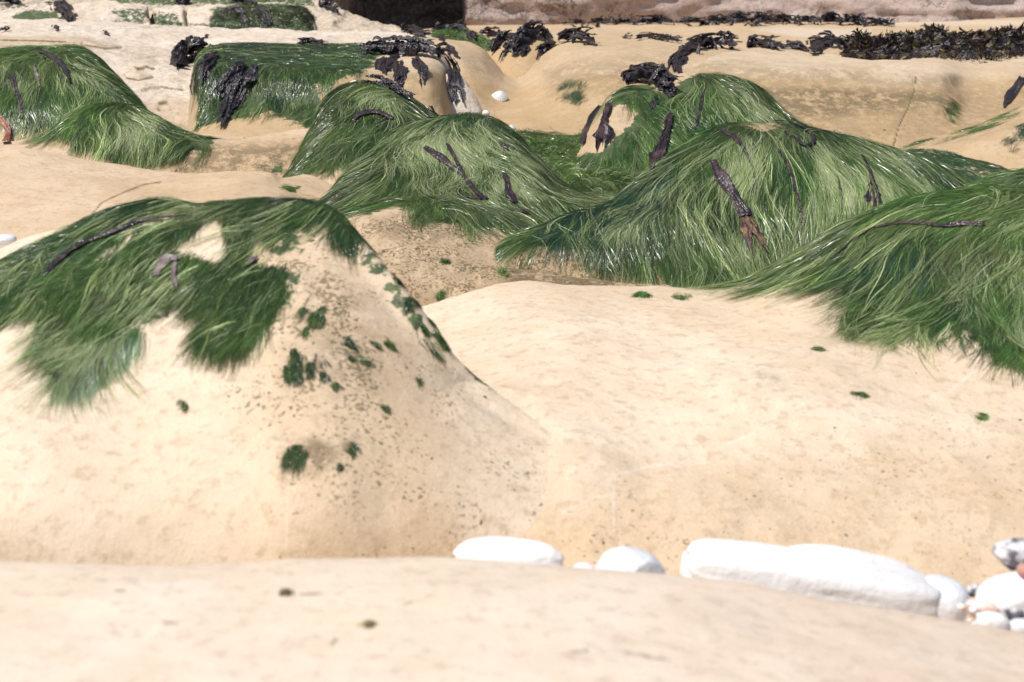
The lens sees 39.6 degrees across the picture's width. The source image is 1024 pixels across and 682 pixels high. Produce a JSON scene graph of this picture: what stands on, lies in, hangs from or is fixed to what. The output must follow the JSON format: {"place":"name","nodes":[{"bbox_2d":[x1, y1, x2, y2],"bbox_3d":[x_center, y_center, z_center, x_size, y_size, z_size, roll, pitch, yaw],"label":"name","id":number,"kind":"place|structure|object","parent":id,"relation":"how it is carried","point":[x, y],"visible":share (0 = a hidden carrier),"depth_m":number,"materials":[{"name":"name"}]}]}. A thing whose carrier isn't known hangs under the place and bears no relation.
{"place":"outdoors","nodes":[
{"label":"outdoors","id":0,"kind":"place"},
{"bbox_2d":[332,0,1023,29],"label":"cliff","id":1,"kind":"structure","parent":0,"point":[424,14],"depth_m":7.81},
{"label":"ground","id":2,"kind":"structure","parent":0,"visible":0},
{"bbox_2d":[0,228,66,258],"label":"rock","id":3,"kind":"object","parent":2,"relation":"on","point":[6,250],"visible":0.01,"depth_m":1.82,"materials":[{"name":"stone"}]},
{"bbox_2d":[0,234,16,245],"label":"pebble","id":4,"kind":"object","parent":3,"relation":"on","point":[7,239],"visible":0.97,"depth_m":1.89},
{"bbox_2d":[0,46,244,141],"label":"rock","id":5,"kind":"object","parent":2,"relation":"on","point":[2,133],"visible":0.14,"depth_m":3.03,"materials":[{"name":"beige stone"}]},
{"bbox_2d":[0,115,10,141],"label":"kelp strap","id":6,"kind":"object","parent":5,"relation":"on","point":[4,123],"visible":1,"depth_m":2.98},
{"bbox_2d":[7,74,23,118],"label":"kelp strap","id":7,"kind":"object","parent":5,"relation":"on","point":[12,80],"visible":1,"depth_m":3.05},
{"bbox_2d":[0,42,147,141],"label":"seaweed","id":8,"kind":"object","parent":5,"relation":"on","point":[88,70],"visible":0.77,"depth_m":3.09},
{"bbox_2d":[35,49,69,81],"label":"kelp strap","id":9,"kind":"object","parent":8,"relation":"on","point":[59,61],"visible":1,"depth_m":3.15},
{"bbox_2d":[0,104,308,177],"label":"rock","id":10,"kind":"object","parent":2,"relation":"on","point":[274,153],"visible":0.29,"depth_m":2.70,"materials":[{"name":"beige stone"}]},
{"bbox_2d":[18,100,221,172],"bbox_3d":[-0.757,-0.380,2.839,0.413,0.196,0.549,-14,21,-40],"label":"seaweed","id":11,"kind":"object","parent":10,"relation":"on","point":[105,130],"visible":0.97,"depth_m":2.73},
{"bbox_2d":[0,0,316,31],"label":"rock","id":12,"kind":"object","parent":2,"relation":"on","point":[136,13],"visible":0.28,"depth_m":5.45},
{"bbox_2d":[45,0,75,20],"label":"kelp clump","id":13,"kind":"object","parent":12,"relation":"on","point":[64,8],"visible":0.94,"depth_m":5.46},
{"bbox_2d":[228,5,248,22],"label":"kelp clump","id":14,"kind":"object","parent":12,"relation":"on","point":[239,11],"visible":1,"depth_m":5.34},
{"bbox_2d":[230,0,271,25],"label":"kelp clump","id":15,"kind":"object","parent":12,"relation":"on","point":[264,15],"visible":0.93,"depth_m":5.32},
{"bbox_2d":[205,2,319,30],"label":"seaweed","id":16,"kind":"object","parent":12,"relation":"on","point":[290,15],"visible":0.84,"depth_m":5.33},
{"bbox_2d":[0,146,332,248],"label":"rock","id":17,"kind":"object","parent":2,"relation":"on","point":[41,191],"visible":0.24,"depth_m":2.31,"materials":[{"name":"beige stone"}]},
{"bbox_2d":[0,0,405,32],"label":"rock","id":18,"kind":"object","parent":2,"relation":"on","point":[341,20],"visible":0.08,"depth_m":6.05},
{"bbox_2d":[316,0,340,12],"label":"kelp clump","id":19,"kind":"object","parent":18,"relation":"on","point":[330,4],"visible":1,"depth_m":6.06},
{"bbox_2d":[0,18,432,129],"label":"rock","id":20,"kind":"object","parent":2,"relation":"on","point":[136,57],"visible":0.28,"depth_m":4.45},
{"bbox_2d":[169,34,213,94],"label":"kelp clump","id":21,"kind":"object","parent":20,"relation":"on","point":[181,50],"visible":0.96,"depth_m":3.92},
{"bbox_2d":[0,198,551,565],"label":"rock","id":22,"kind":"object","parent":2,"relation":"on","point":[453,455],"visible":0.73,"depth_m":1.22,"materials":[{"name":"stone"}]},
{"bbox_2d":[0,321,149,422],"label":"seaweed","id":23,"kind":"object","parent":22,"relation":"on","point":[100,371],"visible":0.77,"depth_m":1.29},
{"bbox_2d":[0,193,382,384],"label":"seaweed","id":24,"kind":"object","parent":22,"relation":"on","point":[92,307],"visible":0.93,"depth_m":1.40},
{"bbox_2d":[43,213,192,275],"bbox_3d":[-0.410,-0.103,1.465,0.160,0.047,0.036,-10,19,-32],"label":"kelp strap","id":25,"kind":"object","parent":24,"relation":"on","point":[55,261],"visible":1,"depth_m":1.47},
{"bbox_2d":[151,254,178,290],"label":"kelp strap","id":26,"kind":"object","parent":24,"relation":"on","point":[163,259],"visible":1,"depth_m":1.40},
{"bbox_2d":[172,282,288,379],"bbox_3d":[-0.298,0.018,1.612,0.149,0.282,0.677,-3,17,-11],"label":"seaweed","id":27,"kind":"object","parent":22,"relation":"on","point":[199,341],"visible":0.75,"depth_m":1.31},
{"bbox_2d":[277,443,309,479],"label":"seaweed tuft","id":28,"kind":"object","parent":22,"relation":"on","point":[292,455],"visible":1,"depth_m":1.19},
{"bbox_2d":[282,348,306,389],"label":"seaweed tuft","id":29,"kind":"object","parent":22,"relation":"on","point":[292,373],"visible":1,"depth_m":1.27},
{"bbox_2d":[289,298,327,340],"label":"seaweed tuft","id":30,"kind":"object","parent":22,"relation":"on","point":[315,319],"visible":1,"depth_m":1.32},
{"bbox_2d":[303,355,331,384],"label":"seaweed tuft","id":31,"kind":"object","parent":22,"relation":"on","point":[308,370],"visible":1,"depth_m":1.27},
{"bbox_2d":[338,237,363,259],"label":"seaweed tuft","id":32,"kind":"object","parent":22,"relation":"on","point":[351,246],"visible":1,"depth_m":1.41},
{"bbox_2d":[343,336,359,363],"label":"seaweed tuft","id":33,"kind":"object","parent":22,"relation":"on","point":[351,345],"visible":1,"depth_m":1.31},
{"bbox_2d":[344,442,361,459],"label":"seaweed tuft","id":34,"kind":"object","parent":22,"relation":"on","point":[351,451],"visible":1,"depth_m":1.20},
{"bbox_2d":[399,295,422,316],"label":"seaweed tuft","id":35,"kind":"object","parent":22,"relation":"on","point":[410,301],"visible":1,"depth_m":1.38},
{"bbox_2d":[412,316,451,366],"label":"seaweed tuft","id":36,"kind":"object","parent":22,"relation":"on","point":[440,338],"visible":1,"depth_m":1.37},
{"bbox_2d":[187,43,452,137],"bbox_3d":[-0.526,-0.384,3.753,0.838,0.757,1.398,0,16,0],"label":"rock","id":37,"kind":"object","parent":2,"relation":"on","point":[433,91],"visible":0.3,"depth_m":3.33,"materials":[{"name":"stone"}]},
{"bbox_2d":[195,50,219,82],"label":"kelp clump","id":38,"kind":"object","parent":37,"relation":"on","point":[206,62],"visible":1,"depth_m":3.38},
{"bbox_2d":[215,60,257,126],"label":"kelp clump","id":39,"kind":"object","parent":37,"relation":"on","point":[233,77],"visible":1,"depth_m":3.32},
{"bbox_2d":[188,40,393,131],"bbox_3d":[-0.589,-0.600,3.738,0.646,0.351,1.227,0,16,0],"label":"seaweed","id":40,"kind":"object","parent":37,"relation":"on","point":[321,58],"visible":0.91,"depth_m":3.40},
{"bbox_2d":[297,37,329,45],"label":"kelp clump","id":41,"kind":"object","parent":37,"relation":"on","point":[310,40],"visible":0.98,"depth_m":3.89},
{"bbox_2d":[359,35,463,102],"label":"kelp clump","id":42,"kind":"object","parent":37,"relation":"on","point":[398,47],"visible":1,"depth_m":3.60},
{"bbox_2d":[290,82,423,184],"bbox_3d":[-0.272,-0.133,2.866,0.476,0.762,0.869,0,16,0],"label":"rock","id":43,"kind":"object","parent":2,"relation":"on","point":[335,173],"visible":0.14,"depth_m":2.67,"materials":[{"name":"beige stone"}]},
{"bbox_2d":[282,77,439,181],"bbox_3d":[-0.237,-0.354,2.807,0.448,0.319,0.754,0,16,0],"label":"seaweed","id":44,"kind":"object","parent":43,"relation":"on","point":[314,152],"visible":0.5,"depth_m":2.65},
{"bbox_2d":[352,109,393,120],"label":"kelp strap","id":45,"kind":"object","parent":44,"relation":"on","point":[368,111],"visible":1,"depth_m":2.66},
{"bbox_2d":[364,74,415,97],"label":"kelp clump","id":46,"kind":"object","parent":44,"relation":"on","point":[390,84],"visible":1,"depth_m":2.77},
{"bbox_2d":[428,29,490,52],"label":"rock","id":47,"kind":"object","parent":2,"relation":"on","point":[464,33],"visible":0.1,"depth_m":4.67,"materials":[{"name":"stone"}]},
{"bbox_2d":[446,74,482,114],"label":"rock","id":48,"kind":"object","parent":2,"relation":"on","point":[471,102],"visible":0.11,"depth_m":3.50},
{"bbox_2d":[345,113,671,306],"bbox_3d":[0.004,-0.018,2.474,0.857,0.721,1.050,0,16,0],"label":"rock","id":49,"kind":"object","parent":2,"relation":"on","point":[408,256],"visible":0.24,"depth_m":2.03,"materials":[{"name":"beige stone"}]},
{"bbox_2d":[446,143,464,173],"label":"kelp strap","id":50,"kind":"object","parent":49,"relation":"on","point":[452,153],"visible":1,"depth_m":2.34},
{"bbox_2d":[317,110,613,247],"bbox_3d":[-0.030,-0.186,2.492,0.680,0.421,0.854,0,16,0],"label":"seaweed","id":51,"kind":"object","parent":49,"relation":"on","point":[426,183],"visible":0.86,"depth_m":2.30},
{"bbox_2d":[423,146,488,198],"bbox_3d":[-0.088,-0.273,2.295,0.021,0.059,0.203,-9,19,-29],"label":"kelp strap","id":52,"kind":"object","parent":51,"relation":"on","point":[443,158],"visible":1,"depth_m":2.31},
{"bbox_2d":[502,172,517,202],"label":"kelp strap","id":53,"kind":"object","parent":51,"relation":"on","point":[510,194],"visible":1,"depth_m":2.26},
{"bbox_2d":[0,557,1023,681],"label":"rock","id":54,"kind":"object","parent":2,"relation":"on","point":[444,619],"visible":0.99,"depth_m":0.82,"materials":[{"name":"stone"}]},
{"bbox_2d":[966,599,999,618],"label":"pebble","id":55,"kind":"object","parent":54,"relation":"on","point":[982,605],"visible":0.58,"depth_m":1.04,"materials":[{"name":"white stone"}]},
{"bbox_2d":[975,611,1008,629],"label":"pebble","id":56,"kind":"object","parent":54,"relation":"on","point":[993,619],"visible":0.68,"depth_m":1.01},
{"bbox_2d":[1002,606,1023,620],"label":"pebble","id":57,"kind":"object","parent":54,"relation":"on","point":[1015,612],"visible":0.85,"depth_m":1.03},
{"bbox_2d":[1009,618,1023,632],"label":"pebble","id":58,"kind":"object","parent":54,"relation":"on","point":[1016,624],"visible":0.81,"depth_m":1.01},
{"bbox_2d":[488,32,556,77],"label":"rock","id":59,"kind":"object","parent":2,"relation":"on","point":[511,65],"visible":0.11,"depth_m":4.38,"materials":[{"name":"stone"}]},
{"bbox_2d":[522,135,634,196],"bbox_3d":[0.199,-0.151,2.982,0.553,0.561,1.098,0,16,0],"label":"rock","id":60,"kind":"object","parent":2,"relation":"on","point":[611,194],"visible":0.08,"depth_m":2.61,"materials":[{"name":"beige stone"}]},
{"bbox_2d":[513,127,644,196],"bbox_3d":[0.197,-0.155,2.984,0.582,0.576,1.132,0,16,0],"label":"seaweed","id":61,"kind":"object","parent":60,"relation":"on","point":[544,142],"visible":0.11,"depth_m":2.75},
{"bbox_2d":[419,37,739,134],"bbox_3d":[0.212,-0.489,3.933,1.020,0.632,1.598,0,16,0],"label":"rock","id":62,"kind":"object","parent":2,"relation":"on","point":[530,102],"visible":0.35,"depth_m":3.75,"materials":[{"name":"stone"}]},
{"bbox_2d":[553,76,591,104],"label":"seaweed","id":63,"kind":"object","parent":62,"relation":"on","point":[578,98],"visible":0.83,"depth_m":3.60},
{"bbox_2d":[620,62,683,114],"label":"kelp clump","id":64,"kind":"object","parent":62,"relation":"on","point":[657,75],"visible":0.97,"depth_m":2.88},
{"bbox_2d":[667,30,742,72],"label":"kelp clump","id":65,"kind":"object","parent":62,"relation":"on","point":[679,57],"visible":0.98,"depth_m":4.00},
{"bbox_2d":[576,72,777,178],"bbox_3d":[0.487,-0.178,2.976,0.801,0.742,0.998,0,16,0],"label":"rock","id":66,"kind":"object","parent":2,"relation":"on","point":[618,124],"visible":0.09,"depth_m":2.77,"materials":[{"name":"stone"}]},
{"bbox_2d":[580,105,600,143],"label":"kelp strap","id":67,"kind":"object","parent":66,"relation":"on","point":[588,123],"visible":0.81,"depth_m":3.39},
{"bbox_2d":[592,102,613,151],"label":"kelp strap","id":68,"kind":"object","parent":66,"relation":"on","point":[605,131],"visible":1,"depth_m":2.72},
{"bbox_2d":[574,72,819,178],"bbox_3d":[0.481,-0.283,2.950,0.814,0.527,0.986,0,16,0],"label":"seaweed","id":69,"kind":"object","parent":66,"relation":"on","point":[748,89],"visible":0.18,"depth_m":2.80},
{"bbox_2d":[648,111,672,168],"bbox_3d":[0.251,-0.336,2.510,0.039,0.071,0.571,3,17,9],"label":"kelp strap","id":70,"kind":"object","parent":69,"relation":"on","point":[658,152],"visible":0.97,"depth_m":2.68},
{"bbox_2d":[406,17,1023,55],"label":"rock","id":71,"kind":"object","parent":2,"relation":"on","point":[802,32],"visible":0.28,"depth_m":6.05,"materials":[{"name":"stone"}]},
{"bbox_2d":[401,20,500,39],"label":"kelp clump","id":72,"kind":"object","parent":71,"relation":"on","point":[460,25],"visible":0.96,"depth_m":4.72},
{"bbox_2d":[429,27,490,50],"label":"seaweed","id":73,"kind":"object","parent":71,"relation":"on","point":[446,32],"visible":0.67,"depth_m":4.67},
{"bbox_2d":[489,19,553,60],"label":"kelp clump","id":74,"kind":"object","parent":71,"relation":"on","point":[525,34],"visible":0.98,"depth_m":4.45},
{"bbox_2d":[535,26,597,59],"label":"kelp clump","id":75,"kind":"object","parent":71,"relation":"on","point":[578,33],"visible":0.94,"depth_m":4.38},
{"bbox_2d":[609,16,636,24],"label":"kelp clump","id":76,"kind":"object","parent":71,"relation":"on","point":[623,20],"visible":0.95,"depth_m":6.88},
{"bbox_2d":[622,32,682,42],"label":"kelp clump","id":77,"kind":"object","parent":71,"relation":"on","point":[660,36],"visible":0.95,"depth_m":4.51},
{"bbox_2d":[634,14,674,24],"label":"kelp clump","id":78,"kind":"object","parent":71,"relation":"on","point":[658,19],"visible":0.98,"depth_m":6.69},
{"bbox_2d":[675,16,705,23],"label":"kelp clump","id":79,"kind":"object","parent":71,"relation":"on","point":[689,19],"visible":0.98,"depth_m":6.35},
{"bbox_2d":[703,14,725,24],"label":"kelp clump","id":80,"kind":"object","parent":71,"relation":"on","point":[719,18],"visible":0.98,"depth_m":6.34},
{"bbox_2d":[724,10,750,25],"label":"kelp clump","id":81,"kind":"object","parent":71,"relation":"on","point":[739,17],"visible":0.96,"depth_m":6.34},
{"bbox_2d":[743,11,775,26],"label":"kelp clump","id":82,"kind":"object","parent":71,"relation":"on","point":[758,17],"visible":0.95,"depth_m":6.35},
{"bbox_2d":[746,34,809,51],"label":"kelp clump","id":83,"kind":"object","parent":71,"relation":"on","point":[769,42],"visible":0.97,"depth_m":4.77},
{"bbox_2d":[771,12,800,23],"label":"kelp clump","id":84,"kind":"object","parent":71,"relation":"on","point":[783,17],"visible":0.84,"depth_m":6.80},
{"bbox_2d":[794,14,822,24],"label":"kelp clump","id":85,"kind":"object","parent":71,"relation":"on","point":[808,19],"visible":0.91,"depth_m":6.72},
{"bbox_2d":[805,30,849,54],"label":"kelp clump","id":86,"kind":"object","parent":71,"relation":"on","point":[818,43],"visible":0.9,"depth_m":4.34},
{"bbox_2d":[813,11,843,24],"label":"kelp clump","id":87,"kind":"object","parent":71,"relation":"on","point":[831,16],"visible":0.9,"depth_m":6.79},
{"bbox_2d":[836,12,867,25],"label":"kelp clump","id":88,"kind":"object","parent":71,"relation":"on","point":[856,19],"visible":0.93,"depth_m":6.74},
{"bbox_2d":[863,17,895,26],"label":"kelp clump","id":89,"kind":"object","parent":71,"relation":"on","point":[874,21],"visible":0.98,"depth_m":6.72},
{"bbox_2d":[421,186,1023,629],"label":"rock","id":90,"kind":"object","parent":2,"relation":"on","point":[669,422],"visible":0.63,"depth_m":1.38,"materials":[{"name":"stone"}]},
{"bbox_2d":[453,536,563,565],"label":"pebble","id":91,"kind":"object","parent":90,"relation":"on","point":[513,550],"visible":0.5,"depth_m":1.07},
{"bbox_2d":[595,546,665,573],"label":"pebble","id":92,"kind":"object","parent":90,"relation":"on","point":[625,558],"visible":0.44,"depth_m":1.05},
{"bbox_2d":[679,538,940,617],"bbox_3d":[0.227,0.184,1.080,0.199,0.062,0.052,0,16,0],"label":"pebble","id":93,"kind":"object","parent":90,"relation":"on","point":[846,579],"visible":0.69,"depth_m":1.06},
{"bbox_2d":[673,184,1023,384],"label":"seaweed","id":94,"kind":"object","parent":90,"relation":"on","point":[900,274],"visible":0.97,"depth_m":1.74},
{"bbox_2d":[830,220,984,258],"bbox_3d":[0.500,-0.132,1.808,0.185,0.054,0.054,3,17,10],"label":"kelp strap","id":95,"kind":"object","parent":94,"relation":"on","point":[963,222],"visible":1,"depth_m":1.79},
{"bbox_2d":[789,544,918,571],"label":"pebble","id":96,"kind":"object","parent":90,"relation":"on","point":[839,550],"visible":0.17,"depth_m":1.14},
{"bbox_2d":[830,297,1023,389],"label":"seaweed","id":97,"kind":"object","parent":90,"relation":"on","point":[882,339],"visible":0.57,"depth_m":1.59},
{"bbox_2d":[925,574,968,621],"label":"pebble","id":98,"kind":"object","parent":90,"relation":"on","point":[954,593],"visible":0.61,"depth_m":1.07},
{"bbox_2d":[975,571,1023,613],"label":"pebble","id":99,"kind":"object","parent":90,"relation":"on","point":[1003,591],"visible":0.6,"depth_m":1.07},
{"bbox_2d":[991,538,1023,570],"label":"pebble","id":100,"kind":"object","parent":99,"relation":"on","point":[1008,553],"visible":0.94,"depth_m":1.08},
{"bbox_2d":[498,123,961,287],"bbox_3d":[0.469,0.022,2.403,1.109,0.770,0.879,0,16,0],"label":"rock","id":101,"kind":"object","parent":2,"relation":"on","point":[538,265],"visible":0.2,"depth_m":2.04,"materials":[{"name":"beige stone"}]},
{"bbox_2d":[493,119,971,287],"bbox_3d":[0.456,-0.110,2.380,1.066,0.519,0.819,0,16,0],"label":"seaweed","id":102,"kind":"object","parent":101,"relation":"on","point":[707,245],"visible":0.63,"depth_m":2.14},
{"bbox_2d":[717,128,755,191],"bbox_3d":[0.356,-0.284,2.223,0.021,0.074,0.174,-3,17,-10],"label":"kelp strap","id":103,"kind":"object","parent":102,"relation":"on","point":[733,136],"visible":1,"depth_m":2.24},
{"bbox_2d":[709,159,768,252],"bbox_3d":[0.335,-0.204,2.140,0.030,0.112,0.185,-6,17,-19],"label":"kelp strap","id":104,"kind":"object","parent":102,"relation":"on","point":[748,224],"visible":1,"depth_m":2.13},
{"bbox_2d":[771,141,802,228],"bbox_3d":[0.425,-0.240,2.174,0.014,0.105,0.179,-2,16,-6],"label":"kelp strap","id":105,"kind":"object","parent":102,"relation":"on","point":[794,187],"visible":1,"depth_m":2.16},
{"bbox_2d":[773,120,815,145],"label":"kelp strap","id":106,"kind":"object","parent":102,"relation":"on","point":[813,138],"visible":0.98,"depth_m":2.27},
{"bbox_2d":[861,154,880,211],"bbox_3d":[0.530,-0.214,2.077,0.029,0.060,0.384,3,17,11],"label":"kelp strap","id":107,"kind":"object","parent":102,"relation":"on","point":[867,196],"visible":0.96,"depth_m":2.16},
{"bbox_2d":[692,48,1023,148],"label":"rock","id":108,"kind":"object","parent":2,"relation":"on","point":[895,103],"visible":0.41,"depth_m":3.58,"materials":[{"name":"stone"}]},
{"bbox_2d":[839,22,1023,60],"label":"wrack bed","id":109,"kind":"object","parent":108,"relation":"on","point":[940,42],"visible":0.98,"depth_m":4.24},
{"bbox_2d":[940,97,962,124],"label":"seaweed","id":110,"kind":"object","parent":108,"relation":"on","point":[954,108],"visible":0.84,"depth_m":3.51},
{"bbox_2d":[900,107,1020,148],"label":"seaweed","id":111,"kind":"object","parent":108,"relation":"on","point":[976,128],"visible":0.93,"depth_m":3.26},
{"bbox_2d":[1003,76,1023,106],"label":"kelp strap","id":112,"kind":"object","parent":108,"relation":"on","point":[1011,92],"visible":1,"depth_m":3.70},
{"bbox_2d":[907,149,1003,180],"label":"rock","id":113,"kind":"object","parent":2,"relation":"on","point":[979,170],"visible":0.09,"depth_m":2.79,"materials":[{"name":"stone"}]},
{"bbox_2d":[903,148,1010,181],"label":"seaweed","id":114,"kind":"object","parent":113,"relation":"on","point":[953,161],"visible":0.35,"depth_m":2.81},
{"bbox_2d":[901,106,1023,169],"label":"rock","id":115,"kind":"object","parent":2,"relation":"on","point":[985,145],"visible":0.21,"depth_m":3.13,"materials":[{"name":"stone"}]},
{"bbox_2d":[1001,123,1023,153],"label":"seaweed","id":116,"kind":"object","parent":115,"relation":"on","point":[1012,140],"visible":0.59,"depth_m":3.11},
{"bbox_2d":[960,170,1023,187],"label":"rock","id":117,"kind":"object","parent":2,"relation":"on","point":[1007,178],"visible":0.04,"depth_m":2.19,"materials":[{"name":"beige stone"}]},
{"bbox_2d":[967,168,1023,185],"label":"seaweed","id":118,"kind":"object","parent":117,"relation":"on","point":[991,178],"visible":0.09,"depth_m":2.21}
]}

